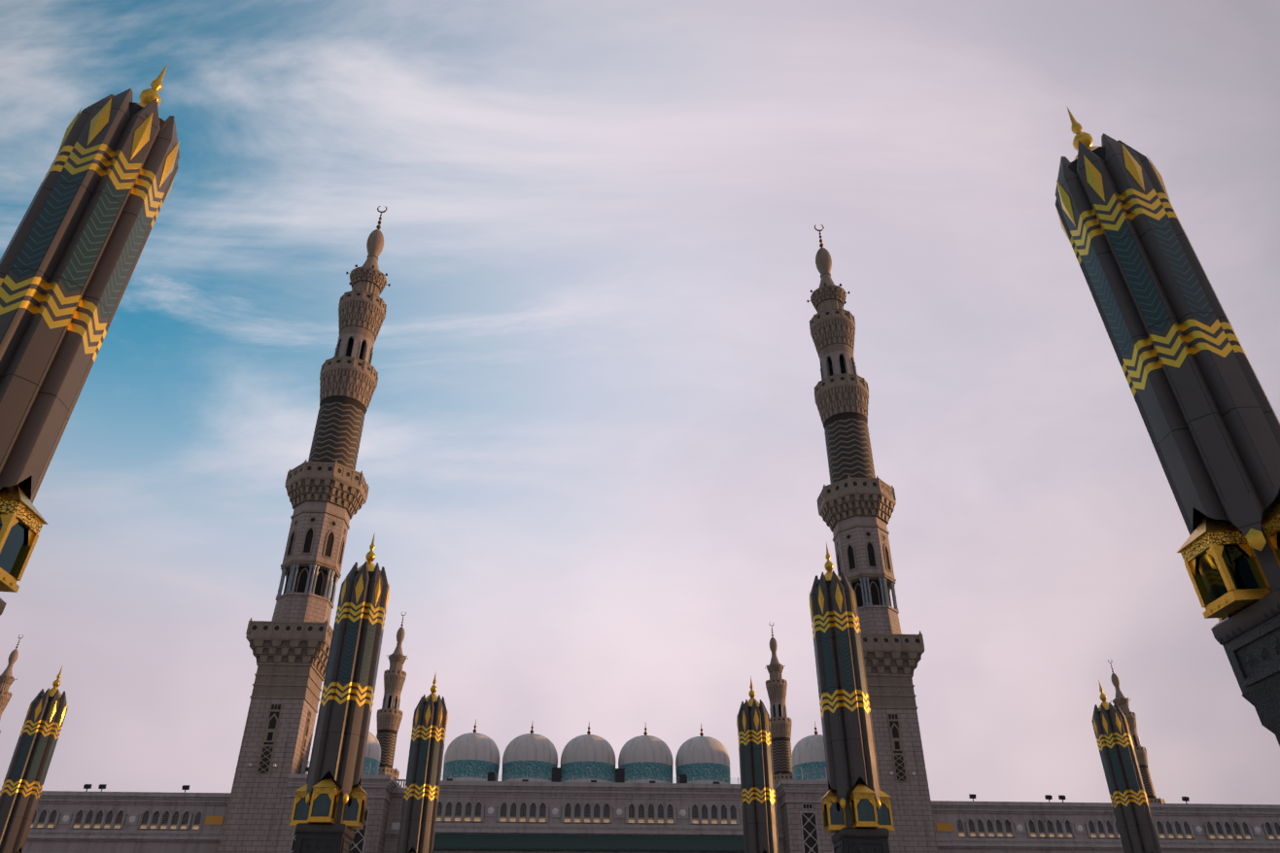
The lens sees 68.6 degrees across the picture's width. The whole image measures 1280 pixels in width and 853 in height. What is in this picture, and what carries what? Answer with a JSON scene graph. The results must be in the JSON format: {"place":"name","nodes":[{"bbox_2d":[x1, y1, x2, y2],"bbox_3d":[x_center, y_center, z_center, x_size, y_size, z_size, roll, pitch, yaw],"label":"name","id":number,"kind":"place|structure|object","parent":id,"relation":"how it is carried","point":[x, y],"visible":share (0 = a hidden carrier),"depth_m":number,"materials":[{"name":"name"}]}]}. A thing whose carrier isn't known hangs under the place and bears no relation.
{"place":"outdoors","nodes":[
{"label":"outdoors","id":0,"kind":"place"},
{"bbox_2d":[0,0,1279,804],"label":"sky","id":1,"kind":"structure","parent":0,"point":[593,461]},
{"label":"ground","id":2,"kind":"structure","parent":0,"visible":0},
{"bbox_2d":[0,634,23,732],"bbox_3d":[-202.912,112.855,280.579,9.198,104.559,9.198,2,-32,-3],"label":"minaret","id":3,"kind":"object","parent":2,"relation":"on","point":[7,679],"visible":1,"depth_m":298.51,"materials":[{"name":"stone"}]},
{"bbox_2d":[0,666,67,852],"bbox_3d":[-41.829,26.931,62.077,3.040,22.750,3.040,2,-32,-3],"label":"umbrella","id":4,"kind":"object","parent":2,"relation":"on","point":[29,765],"visible":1,"depth_m":63.59,"materials":[{"name":"metal"}]},
{"bbox_2d":[0,64,179,616],"bbox_3d":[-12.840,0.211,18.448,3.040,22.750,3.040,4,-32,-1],"label":"umbrella","id":5,"kind":"object","parent":2,"relation":"on","point":[71,255],"visible":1,"depth_m":19.75,"materials":[{"name":"metal"}]},
{"bbox_2d":[217,206,390,852],"bbox_3d":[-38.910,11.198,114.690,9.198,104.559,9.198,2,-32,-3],"label":"minaret","id":6,"kind":"object","parent":2,"relation":"on","point":[327,486],"visible":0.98,"depth_m":108.07,"materials":[{"name":"stone"}]},
{"bbox_2d":[289,534,389,852],"bbox_3d":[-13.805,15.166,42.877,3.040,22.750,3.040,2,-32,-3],"label":"umbrella","id":7,"kind":"object","parent":2,"relation":"on","point":[328,810],"visible":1,"depth_m":42.92,"materials":[{"name":"metal"}]},
{"bbox_2d":[376,612,408,779],"bbox_3d":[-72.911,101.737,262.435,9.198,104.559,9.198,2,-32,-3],"label":"minaret","id":8,"kind":"object","parent":2,"relation":"on","point":[389,715],"visible":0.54,"depth_m":271.49,"materials":[{"name":"stone"}]},
{"bbox_2d":[396,674,448,852],"bbox_3d":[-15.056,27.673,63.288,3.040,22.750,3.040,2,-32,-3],"label":"umbrella","id":9,"kind":"object","parent":2,"relation":"on","point":[418,821],"visible":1,"depth_m":64.52,"materials":[{"name":"metal"}]},
{"bbox_2d":[0,761,1279,852],"bbox_3d":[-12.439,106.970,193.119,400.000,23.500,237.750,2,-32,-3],"label":"mosque building","id":10,"kind":"structure","parent":2,"relation":"on","point":[555,815],"depth_m":97.06,"materials":[{"name":"white stone"}]},
{"bbox_2d":[362,731,380,775],"bbox_3d":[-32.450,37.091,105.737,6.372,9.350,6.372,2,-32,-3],"label":"dome","id":11,"kind":"structure","parent":10,"relation":"on","point":[373,752],"depth_m":104.44,"materials":[{"name":"white tile"}]},
{"bbox_2d":[442,719,499,781],"bbox_3d":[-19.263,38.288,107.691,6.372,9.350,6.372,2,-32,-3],"label":"dome","id":12,"kind":"structure","parent":10,"relation":"on","point":[475,754],"depth_m":105.36,"materials":[{"name":"white tile"}]},
{"bbox_2d":[501,724,557,782],"bbox_3d":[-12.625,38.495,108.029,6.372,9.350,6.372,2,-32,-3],"label":"dome","id":13,"kind":"structure","parent":10,"relation":"on","point":[532,755],"depth_m":105.64,"materials":[{"name":"white tile"}]},
{"bbox_2d":[560,723,615,782],"bbox_3d":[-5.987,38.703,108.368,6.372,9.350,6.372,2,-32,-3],"label":"dome","id":14,"kind":"structure","parent":10,"relation":"on","point":[591,757],"depth_m":106.01,"materials":[{"name":"white tile"}]},
{"bbox_2d":[618,725,673,783],"bbox_3d":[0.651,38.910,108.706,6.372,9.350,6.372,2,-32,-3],"label":"dome","id":15,"kind":"structure","parent":10,"relation":"on","point":[642,757],"depth_m":106.33,"materials":[{"name":"white tile"}]},
{"bbox_2d":[675,724,730,784],"bbox_3d":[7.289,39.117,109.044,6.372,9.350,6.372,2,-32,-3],"label":"dome","id":16,"kind":"structure","parent":10,"relation":"on","point":[701,759],"depth_m":106.73,"materials":[{"name":"white tile"}]},
{"bbox_2d":[791,721,827,780],"bbox_3d":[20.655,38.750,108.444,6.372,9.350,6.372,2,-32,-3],"label":"dome","id":17,"kind":"structure","parent":10,"relation":"on","point":[808,754],"depth_m":106.31,"materials":[{"name":"white tile"}]},
{"bbox_2d":[736,676,779,852],"bbox_3d":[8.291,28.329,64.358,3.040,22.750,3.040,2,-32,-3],"label":"umbrella","id":18,"kind":"object","parent":2,"relation":"on","point":[758,800],"visible":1,"depth_m":65.63,"materials":[{"name":"metal"}]},
{"bbox_2d":[764,622,793,784],"bbox_3d":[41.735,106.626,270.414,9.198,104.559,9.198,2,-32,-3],"label":"minaret","id":19,"kind":"object","parent":2,"relation":"on","point":[779,720],"visible":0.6,"depth_m":278.65,"materials":[{"name":"stone"}]},
{"bbox_2d":[809,543,895,852],"bbox_3d":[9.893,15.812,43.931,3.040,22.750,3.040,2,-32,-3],"label":"umbrella","id":20,"kind":"object","parent":2,"relation":"on","point":[856,811],"visible":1,"depth_m":44.01,"materials":[{"name":"metal"}]},
{"bbox_2d":[806,224,938,852],"bbox_3d":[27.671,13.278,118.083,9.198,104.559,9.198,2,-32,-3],"label":"minaret","id":21,"kind":"object","parent":2,"relation":"on","point":[856,501],"visible":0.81,"depth_m":113.63,"materials":[{"name":"stone"}]},
{"bbox_2d":[1091,680,1162,852],"bbox_3d":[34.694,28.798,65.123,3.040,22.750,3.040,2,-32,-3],"label":"umbrella","id":22,"kind":"object","parent":2,"relation":"on","point":[1136,827],"visible":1,"depth_m":66.49,"materials":[{"name":"metal"}]},
{"bbox_2d":[1107,659,1165,803],"bbox_3d":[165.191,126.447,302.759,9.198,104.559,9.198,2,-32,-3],"label":"minaret","id":23,"kind":"object","parent":2,"relation":"on","point":[1120,700],"visible":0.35,"depth_m":313.17,"materials":[{"name":"stone"}]},
{"bbox_2d":[1055,105,1279,746],"bbox_3d":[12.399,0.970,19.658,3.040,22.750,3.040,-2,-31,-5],"label":"umbrella","id":24,"kind":"object","parent":2,"relation":"on","point":[1209,417],"visible":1,"depth_m":19.87,"materials":[{"name":"metal"}]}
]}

